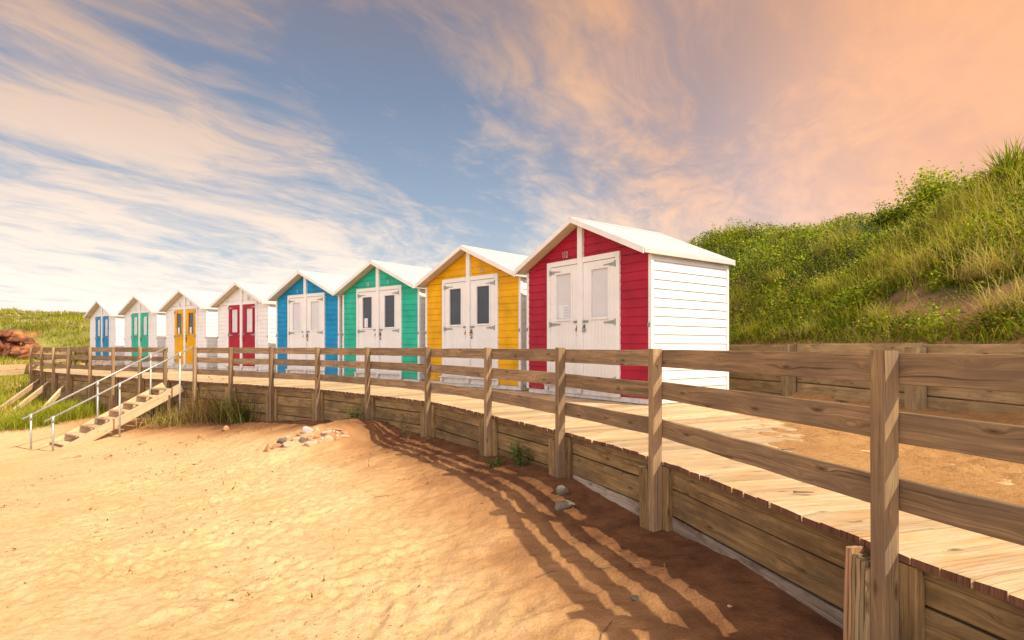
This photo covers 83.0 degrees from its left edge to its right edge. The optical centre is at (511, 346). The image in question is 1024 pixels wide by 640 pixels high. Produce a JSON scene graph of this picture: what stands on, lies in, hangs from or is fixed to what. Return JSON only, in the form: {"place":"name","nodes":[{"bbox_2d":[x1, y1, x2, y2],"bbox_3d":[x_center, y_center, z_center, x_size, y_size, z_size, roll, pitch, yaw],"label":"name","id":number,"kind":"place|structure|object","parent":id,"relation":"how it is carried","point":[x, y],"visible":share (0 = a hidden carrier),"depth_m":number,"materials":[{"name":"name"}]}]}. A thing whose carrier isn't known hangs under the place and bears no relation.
{"place":"outdoors","nodes":[
{"label":"outdoors","id":0,"kind":"place"},
{"bbox_2d":[0,418,712,637],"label":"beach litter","id":1,"kind":"object","parent":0,"point":[254,522],"visible":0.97,"depth_m":5.99,"materials":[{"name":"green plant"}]},
{"bbox_2d":[0,358,1023,639],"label":"sand","id":2,"kind":"structure","parent":0,"point":[468,556],"depth_m":4.51,"materials":[{"name":"beige sand"}]},
{"bbox_2d":[0,364,38,375],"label":"timber edging","id":3,"kind":"object","parent":2,"relation":"on","point":[11,369],"visible":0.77,"depth_m":21.04,"materials":[{"name":"beige wood"}]},
{"bbox_2d":[0,330,43,359],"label":"rock outcrop","id":4,"kind":"object","parent":2,"relation":"on","point":[10,341],"visible":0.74,"depth_m":33.10,"materials":[{"name":"brown stone"}]},
{"bbox_2d":[0,355,84,423],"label":"verge grass","id":5,"kind":"structure","parent":2,"relation":"on","point":[4,397],"depth_m":22.16,"materials":[{"name":"green plant"}]},
{"bbox_2d":[0,408,89,433],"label":"grassy bush","id":6,"kind":"object","parent":2,"relation":"on","point":[15,424],"visible":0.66,"depth_m":15.05,"materials":[{"name":"green plant"}]},
{"bbox_2d":[3,397,107,425],"bbox_3d":[-12.440,1.752,16.284,3.404,0.651,3.222,0,0,-44],"label":"grassy bush","id":7,"kind":"object","parent":2,"relation":"on","point":[78,413],"visible":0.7,"depth_m":15.89,"materials":[{"name":"green plant"}]},
{"bbox_2d":[22,395,106,414],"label":"grassy bush","id":8,"kind":"object","parent":2,"relation":"on","point":[74,405],"visible":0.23,"depth_m":16.58,"materials":[{"name":"green plant"}]},
{"bbox_2d":[1,368,170,416],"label":"retaining wall","id":9,"kind":"structure","parent":2,"relation":"on","point":[129,389],"depth_m":17.57,"materials":[{"name":"brown wood"}]},
{"bbox_2d":[36,351,71,367],"bbox_3d":[-19.446,0.460,24.590,0.127,0.880,6.561,0,0,-27],"label":"side railing","id":10,"kind":"object","parent":9,"relation":"on","point":[47,360],"visible":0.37,"depth_m":24.81,"materials":[{"name":"brown wood"}]},
{"bbox_2d":[74,352,87,364],"bbox_3d":[-20.421,0.460,27.410,0.900,0.880,0.115,0,0,22],"label":"railing","id":11,"kind":"object","parent":9,"relation":"on","point":[80,353],"visible":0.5,"depth_m":27.45,"materials":[{"name":"brown wood"}]},
{"bbox_2d":[22,346,166,449],"bbox_3d":[-9.700,1.181,13.635,0.058,2.358,2.865,0,0,40],"label":"pipe handrail","id":12,"kind":"object","parent":2,"relation":"on","point":[30,416],"visible":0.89,"depth_m":13.58,"materials":[{"name":"silver metal"}]},
{"bbox_2d":[43,382,183,448],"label":"beach steps","id":13,"kind":"structure","parent":2,"relation":"on","point":[112,418],"depth_m":13.56,"materials":[{"name":"brown wood"}]},
{"bbox_2d":[44,346,192,450],"bbox_3d":[-8.820,1.160,13.150,2.837,2.336,0.058,0,0,-42],"label":"pipe handrail","id":14,"kind":"object","parent":2,"relation":"on","point":[52,418],"visible":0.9,"depth_m":13.09,"materials":[{"name":"silver metal"}]},
{"bbox_2d":[138,392,181,417],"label":"weed clump","id":15,"kind":"object","parent":2,"relation":"on","point":[159,408],"visible":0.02,"depth_m":14.62,"materials":[{"name":"green plant"}]},
{"bbox_2d":[135,400,210,428],"bbox_3d":[-7.971,1.636,14.250,2.376,0.686,2.657,0,0,-29],"label":"grass tussock","id":16,"kind":"object","parent":2,"relation":"on","point":[172,417],"depth_m":13.73,"materials":[{"name":"green plant"}]},
{"bbox_2d":[160,381,198,416],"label":"retaining wall","id":17,"kind":"structure","parent":2,"relation":"on","point":[184,392],"depth_m":14.46,"materials":[{"name":"brown wood"}]},
{"bbox_2d":[144,389,241,425],"bbox_3d":[-6.894,1.309,13.916,3.168,0.930,3.025,0,0,31],"label":"weed clump","id":18,"kind":"object","parent":2,"relation":"on","point":[204,414],"visible":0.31,"depth_m":13.35,"materials":[{"name":"green plant"}]},
{"bbox_2d":[184,376,222,416],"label":"weed","id":19,"kind":"object","parent":2,"relation":"on","point":[200,397],"visible":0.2,"depth_m":13.82,"materials":[{"name":"green plant"}]},
{"bbox_2d":[182,387,266,425],"bbox_3d":[-5.994,1.239,13.402,2.962,0.937,2.964,0,0,43],"label":"weed clump","id":20,"kind":"object","parent":2,"relation":"on","point":[237,416],"visible":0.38,"depth_m":12.85,"materials":[{"name":"green plant"}]},
{"bbox_2d":[264,442,270,451],"bbox_3d":[-3.713,1.575,8.805,0.101,0.228,0.089,0,0,24],"label":"stone","id":21,"kind":"object","parent":2,"relation":"on","point":[267,448],"visible":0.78,"depth_m":8.77,"materials":[{"name":"stone"}]},
{"bbox_2d":[272,443,282,448],"bbox_3d":[-3.573,1.529,8.852,0.156,0.099,0.118,3,-2,9],"label":"stone","id":22,"kind":"object","parent":2,"relation":"on","point":[277,445],"visible":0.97,"depth_m":8.81,"materials":[{"name":"stone"}]},
{"bbox_2d":[276,438,286,442],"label":"stone","id":23,"kind":"object","parent":2,"relation":"on","point":[281,440],"visible":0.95,"depth_m":8.91,"materials":[{"name":"beige stone"}]},
{"bbox_2d":[283,441,294,447],"bbox_3d":[-3.412,1.508,8.855,0.191,0.104,0.161,0,0,-31],"label":"stone","id":24,"kind":"object","parent":2,"relation":"on","point":[287,444],"visible":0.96,"depth_m":8.80,"materials":[{"name":"stone"}]},
{"bbox_2d":[299,437,307,442],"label":"stone","id":25,"kind":"object","parent":2,"relation":"on","point":[302,440],"visible":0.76,"depth_m":8.88,"materials":[{"name":"beige stone"}]},
{"bbox_2d":[302,426,313,432],"bbox_3d":[-3.225,1.315,9.154,0.189,0.114,0.124,1,1,3],"label":"stone","id":26,"kind":"object","parent":2,"relation":"on","point":[305,429],"visible":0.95,"depth_m":9.11,"materials":[{"name":"stone"}]},
{"bbox_2d":[304,441,317,445],"bbox_3d":[-3.065,1.487,8.812,0.135,0.088,0.189,0,0,42],"label":"stone","id":27,"kind":"object","parent":2,"relation":"on","point":[309,443],"visible":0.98,"depth_m":8.77,"materials":[{"name":"stone"}]},
{"bbox_2d":[321,430,331,434],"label":"stone","id":28,"kind":"object","parent":2,"relation":"on","point":[327,432],"visible":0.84,"depth_m":9.01,"materials":[{"name":"stone"}]},
{"bbox_2d":[323,435,333,441],"bbox_3d":[-2.832,1.431,8.933,0.174,0.134,0.106,0,0,-19],"label":"stone","id":29,"kind":"object","parent":2,"relation":"on","point":[327,438],"visible":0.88,"depth_m":8.90,"materials":[{"name":"stone"}]},
{"bbox_2d":[343,404,364,418],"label":"weed","id":30,"kind":"object","parent":2,"relation":"on","point":[354,415],"visible":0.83,"depth_m":10.04,"materials":[{"name":"green plant"}]},
{"bbox_2d":[398,410,413,438],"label":"weed","id":31,"kind":"object","parent":2,"relation":"on","point":[406,436],"visible":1,"depth_m":8.84,"materials":[{"name":"green plant"}]},
{"bbox_2d":[482,454,507,467],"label":"weed","id":32,"kind":"object","parent":2,"relation":"on","point":[497,462],"visible":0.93,"depth_m":6.49,"materials":[{"name":"green plant"}]},
{"bbox_2d":[508,441,532,466],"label":"weed","id":33,"kind":"object","parent":2,"relation":"on","point":[518,452],"visible":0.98,"depth_m":6.36,"materials":[{"name":"green plant"}]},
{"bbox_2d":[556,484,568,494],"bbox_3d":[0.460,1.324,5.317,0.125,0.105,0.109,0,0,-2],"label":"stone","id":34,"kind":"object","parent":2,"relation":"on","point":[562,489],"visible":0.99,"depth_m":5.27,"materials":[{"name":"grey stone"}]},
{"bbox_2d":[555,500,574,510],"bbox_3d":[0.475,1.372,4.990,0.158,0.090,0.197,0,0,34],"label":"stone","id":35,"kind":"object","parent":2,"relation":"on","point":[563,505],"visible":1,"depth_m":4.93,"materials":[{"name":"grey stone"}]},
{"bbox_2d":[198,383,1023,639],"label":"retaining wall","id":36,"kind":"structure","parent":2,"relation":"on","point":[826,575],"depth_m":3.54,"materials":[{"name":"brown wood"}]},
{"bbox_2d":[33,368,1023,607],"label":"boardwalk","id":37,"kind":"structure","parent":36,"relation":"on","point":[991,566],"depth_m":3.86,"materials":[{"name":"brown wood"}]},
{"bbox_2d":[30,347,167,416],"bbox_3d":[-13.495,1.104,18.003,11.362,2.188,0.522,0,0,37],"label":"timber railing","id":38,"kind":"object","parent":37,"relation":"attached to","point":[90,367],"visible":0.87,"depth_m":16.91,"materials":[{"name":"brown wood"}]},
{"bbox_2d":[192,347,1023,639],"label":"timber railing","id":39,"kind":"object","parent":37,"relation":"attached to","point":[884,490],"visible":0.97,"depth_m":2.96,"materials":[{"name":"brown wood"}]},
{"bbox_2d":[793,491,813,492],"bbox_3d":[1.669,0.834,3.313,0.110,0.012,0.012,0,0,5],"label":"driftwood stick","id":40,"kind":"object","parent":37,"relation":"on","point":[802,492],"visible":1,"depth_m":3.31,"materials":[{"name":"brown wood"}]},
{"bbox_2d":[599,562,642,568],"bbox_3d":[0.697,1.405,3.714,0.303,0.022,0.032,0,0,-12],"label":"driftwood stick","id":41,"kind":"object","parent":2,"relation":"on","point":[619,564],"visible":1,"depth_m":3.72,"materials":[{"name":"brown wood"}]},
{"bbox_2d":[631,595,639,600],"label":"stone","id":42,"kind":"object","parent":2,"relation":"on","point":[635,598],"visible":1,"depth_m":3.19,"materials":[{"name":"grey stone"}]},
{"bbox_2d":[729,343,1023,414],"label":"sleeper wall","id":43,"kind":"structure","parent":2,"relation":"on","point":[914,397],"depth_m":7.22,"materials":[{"name":"brown wood"}]},
{"bbox_2d":[0,193,1023,358],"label":"dune","id":44,"kind":"structure","parent":0,"point":[894,299],"depth_m":9.27,"materials":[{"name":"green plant"}]},
{"bbox_2d":[0,307,88,327],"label":"pale flowers","id":45,"kind":"object","parent":44,"relation":"on","point":[28,316],"visible":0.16,"depth_m":42.64,"materials":[{"name":"green plant"}]},
{"bbox_2d":[0,307,89,357],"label":"slope grass","id":46,"kind":"structure","parent":44,"relation":"on","point":[76,318],"depth_m":39.54,"materials":[{"name":"green plant"}]},
{"bbox_2d":[710,216,752,239],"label":"shrub","id":47,"kind":"object","parent":44,"relation":"on","point":[729,230],"visible":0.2,"depth_m":16.04,"materials":[{"name":"green plant"}]},
{"bbox_2d":[737,319,766,335],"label":"grass tussock","id":48,"kind":"object","parent":44,"relation":"on","point":[755,331],"depth_m":10.96,"materials":[{"name":"green plant"}]},
{"bbox_2d":[762,260,795,281],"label":"grass tussock","id":49,"kind":"object","parent":44,"relation":"on","point":[778,273],"depth_m":11.99,"materials":[{"name":"green plant"}]},
{"bbox_2d":[765,323,795,339],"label":"grass tussock","id":50,"kind":"object","parent":44,"relation":"on","point":[779,334],"depth_m":9.94,"materials":[{"name":"green plant"}]},
{"bbox_2d":[786,314,827,336],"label":"grass tussock","id":51,"kind":"object","parent":44,"relation":"on","point":[806,331],"depth_m":9.28,"materials":[{"name":"green plant"}]},
{"bbox_2d":[799,266,856,294],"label":"grass tussock","id":52,"kind":"object","parent":44,"relation":"on","point":[827,285],"depth_m":10.25,"materials":[{"name":"green plant"}]},
{"bbox_2d":[820,304,868,327],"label":"grass tussock","id":53,"kind":"object","parent":44,"relation":"on","point":[841,322],"depth_m":8.84,"materials":[{"name":"green plant"}]},
{"bbox_2d":[687,161,1023,342],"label":"scrub leaves","id":54,"kind":"object","parent":44,"relation":"on","point":[866,288],"visible":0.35,"depth_m":10.32,"materials":[{"name":"green plant"}]},
{"bbox_2d":[691,155,1023,344],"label":"dune grass","id":55,"kind":"structure","parent":44,"relation":"on","point":[990,194],"depth_m":9.01,"materials":[{"name":"green plant"}]},
{"bbox_2d":[839,296,903,322],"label":"grass tussock","id":56,"kind":"object","parent":44,"relation":"on","point":[871,314],"depth_m":8.35,"materials":[{"name":"green plant"}]},
{"bbox_2d":[844,238,919,269],"bbox_3d":[6.449,-1.569,9.773,1.367,0.660,1.393,0,0,0],"label":"grass tussock","id":57,"kind":"object","parent":44,"relation":"on","point":[880,261],"depth_m":9.75,"materials":[{"name":"green plant"}]},
{"bbox_2d":[864,199,911,226],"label":"shrub","id":58,"kind":"object","parent":44,"relation":"on","point":[884,216],"visible":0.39,"depth_m":12.26,"materials":[{"name":"green plant"}]},
{"bbox_2d":[866,238,961,278],"bbox_3d":[6.071,-1.329,8.757,1.697,0.640,1.433,0,0,0],"label":"grass tussock","id":59,"kind":"object","parent":44,"relation":"on","point":[913,260],"depth_m":8.67,"materials":[{"name":"green plant"}]},
{"bbox_2d":[882,160,977,223],"bbox_3d":[8.492,-2.938,11.444,2.192,1.468,2.098,0,0,34],"label":"shrub","id":60,"kind":"object","parent":44,"relation":"on","point":[927,189],"visible":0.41,"depth_m":11.29,"materials":[{"name":"green plant"}]},
{"bbox_2d":[913,315,962,334],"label":"grass tussock","id":61,"kind":"object","parent":44,"relation":"on","point":[927,329],"depth_m":7.03,"materials":[{"name":"green plant"}]},
{"bbox_2d":[927,209,998,241],"bbox_3d":[6.915,-1.740,8.635,1.105,0.592,1.185,0,0,-20],"label":"grass tussock","id":62,"kind":"object","parent":44,"relation":"on","point":[957,233],"depth_m":8.57,"materials":[{"name":"green plant"}]},
{"bbox_2d":[945,169,994,205],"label":"shrub","id":63,"kind":"object","parent":44,"relation":"on","point":[952,195],"visible":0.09,"depth_m":10.31,"materials":[{"name":"green plant"}]},
{"bbox_2d":[936,231,1023,280],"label":"grass tussock","id":64,"kind":"object","parent":44,"relation":"on","point":[982,267],"depth_m":7.40,"materials":[{"name":"green plant"}]},
{"bbox_2d":[942,260,1023,317],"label":"grass tussock","id":65,"kind":"object","parent":44,"relation":"on","point":[1009,301],"depth_m":6.39,"materials":[{"name":"green plant"}]},
{"bbox_2d":[956,135,1023,193],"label":"spiky plant","id":66,"kind":"object","parent":44,"relation":"on","point":[1007,158],"visible":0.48,"depth_m":9.40,"materials":[{"name":"green plant"}]},
{"bbox_2d":[0,0,1023,312],"label":"sky","id":67,"kind":"structure","parent":0,"point":[159,148],"materials":[{"name":"blue"}]},
{"bbox_2d":[712,388,1023,505],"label":"sand terrace","id":68,"kind":"structure","parent":0,"point":[965,474],"depth_m":4.33,"materials":[{"name":"beige sand"}]},
{"bbox_2d":[83,300,126,365],"bbox_3d":[-18.045,-0.600,26.914,3.048,2.960,2.234,0,0,35],"label":"beach hut","id":69,"kind":"object","parent":68,"relation":"on","point":[106,325],"visible":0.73,"depth_m":26.06,"materials":[{"name":"white paint"}]},
{"bbox_2d":[96,317,100,355],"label":"door","id":70,"kind":"structure","parent":69,"relation":"in","point":[98,319],"depth_m":26.47,"materials":[{"name":"blue paint"}]},
{"bbox_2d":[102,316,108,360],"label":"door","id":71,"kind":"structure","parent":69,"relation":"in","point":[105,337],"depth_m":25.99,"materials":[{"name":"blue paint"}]},
{"bbox_2d":[117,295,169,367],"bbox_3d":[-14.655,-0.600,24.290,3.048,2.960,2.234,0,0,35],"label":"beach hut","id":72,"kind":"object","parent":68,"relation":"on","point":[144,322],"visible":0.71,"depth_m":23.42,"materials":[{"name":"white paint"}]},
{"bbox_2d":[131,313,137,361],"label":"door","id":73,"kind":"structure","parent":72,"relation":"in","point":[134,337],"depth_m":23.86,"materials":[{"name":"green paint"}]},
{"bbox_2d":[140,313,148,361],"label":"door","id":74,"kind":"structure","parent":72,"relation":"in","point":[144,336],"depth_m":23.36,"materials":[{"name":"green paint"}]},
{"bbox_2d":[158,289,221,369],"bbox_3d":[-11.507,-0.600,21.964,3.048,2.960,2.234,0,0,34],"label":"beach hut","id":75,"kind":"object","parent":68,"relation":"on","point":[191,318],"visible":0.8,"depth_m":21.11,"materials":[{"name":"white paint"}]},
{"bbox_2d":[175,310,182,363],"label":"door","id":76,"kind":"structure","parent":75,"relation":"in","point":[178,313],"depth_m":21.52,"materials":[{"name":"yellow paint"}]},
{"bbox_2d":[185,309,195,363],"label":"door","id":77,"kind":"structure","parent":75,"relation":"in","point":[190,335],"depth_m":21.04,"materials":[{"name":"yellow paint"}]},
{"bbox_2d":[210,282,279,371],"bbox_3d":[-8.312,-0.600,19.571,3.048,2.960,2.234,0,0,34],"label":"beach hut","id":78,"kind":"object","parent":68,"relation":"on","point":[246,315],"visible":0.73,"depth_m":18.75,"materials":[{"name":"white paint"}]},
{"bbox_2d":[229,305,239,365],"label":"door","id":79,"kind":"structure","parent":78,"relation":"in","point":[234,311],"depth_m":19.09,"materials":[{"name":"red paint"}]},
{"bbox_2d":[242,304,254,365],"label":"door","id":80,"kind":"structure","parent":78,"relation":"in","point":[248,337],"depth_m":18.64,"materials":[{"name":"red paint"}]},
{"bbox_2d":[267,270,350,375],"bbox_3d":[-5.176,-0.600,16.675,3.048,2.960,2.234,0,0,36],"label":"beach hut","id":81,"kind":"object","parent":68,"relation":"on","point":[308,309],"visible":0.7,"depth_m":15.91,"materials":[{"name":"blue paint"}]},
{"bbox_2d":[288,298,302,368],"bbox_3d":[-6.029,-0.357,16.211,0.732,1.991,0.066,0,0,36],"label":"door","id":82,"kind":"structure","parent":81,"relation":"in","point":[296,304],"depth_m":16.23,"materials":[{"name":"white paint"}]},
{"bbox_2d":[306,296,322,369],"bbox_3d":[-5.353,-0.357,15.720,0.724,1.991,0.066,0,0,36],"label":"door","id":83,"kind":"structure","parent":81,"relation":"in","point":[314,331],"depth_m":15.76,"materials":[{"name":"white paint"}]},
{"bbox_2d":[333,260,431,381],"bbox_3d":[-2.718,-0.600,14.797,3.048,2.960,2.234,0,0,38],"label":"beach hut","id":84,"kind":"object","parent":68,"relation":"on","point":[383,304],"visible":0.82,"depth_m":14.02,"materials":[{"name":"green paint"}]},
{"bbox_2d":[359,291,375,371],"bbox_3d":[-3.587,-0.357,14.362,0.732,1.991,0.066,0,0,38],"label":"door","id":85,"kind":"structure","parent":84,"relation":"in","point":[367,300],"depth_m":14.37,"materials":[{"name":"white paint"}]},
{"bbox_2d":[379,289,398,372],"bbox_3d":[-2.930,-0.357,13.845,0.724,1.991,0.066,0,0,38],"label":"door","id":86,"kind":"structure","parent":84,"relation":"in","point":[389,299],"depth_m":13.85,"materials":[{"name":"white paint"}]},
{"bbox_2d":[415,245,528,389],"bbox_3d":[-0.292,-0.600,12.640,3.048,2.960,2.234,0,0,43],"label":"beach hut","id":87,"kind":"object","parent":68,"relation":"on","point":[475,297],"visible":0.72,"depth_m":11.90,"materials":[{"name":"yellow paint"}]},
{"bbox_2d":[444,282,465,376],"bbox_3d":[-1.197,-0.357,12.287,0.732,1.991,0.066,0,0,43],"label":"door","id":88,"kind":"structure","parent":87,"relation":"in","point":[455,293],"depth_m":12.30,"materials":[{"name":"white paint"}]},
{"bbox_2d":[470,278,494,377],"bbox_3d":[-0.588,-0.357,11.714,0.724,1.991,0.066,0,0,43],"label":"door","id":89,"kind":"structure","parent":87,"relation":"in","point":[482,333],"depth_m":11.73,"materials":[{"name":"white paint"}]},
{"bbox_2d":[514,217,734,404],"bbox_3d":[1.833,-0.600,9.948,2.234,2.960,3.048,0,0,-36],"label":"beach hut","id":90,"kind":"object","parent":68,"relation":"on","point":[593,285],"visible":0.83,"depth_m":9.07,"materials":[{"name":"red paint"}]},
{"bbox_2d":[549,264,576,374],"bbox_3d":[0.879,-0.357,9.761,0.066,1.991,0.732,0,0,-36],"label":"door","id":91,"kind":"structure","parent":90,"relation":"in","point":[563,279],"depth_m":9.77,"materials":[{"name":"white paint"}]},
{"bbox_2d":[582,258,615,378],"bbox_3d":[1.376,-0.357,9.093,0.064,1.991,0.724,0,0,-36],"label":"door","id":92,"kind":"structure","parent":90,"relation":"in","point":[599,320],"depth_m":9.11,"materials":[{"name":"white paint"}]}
]}

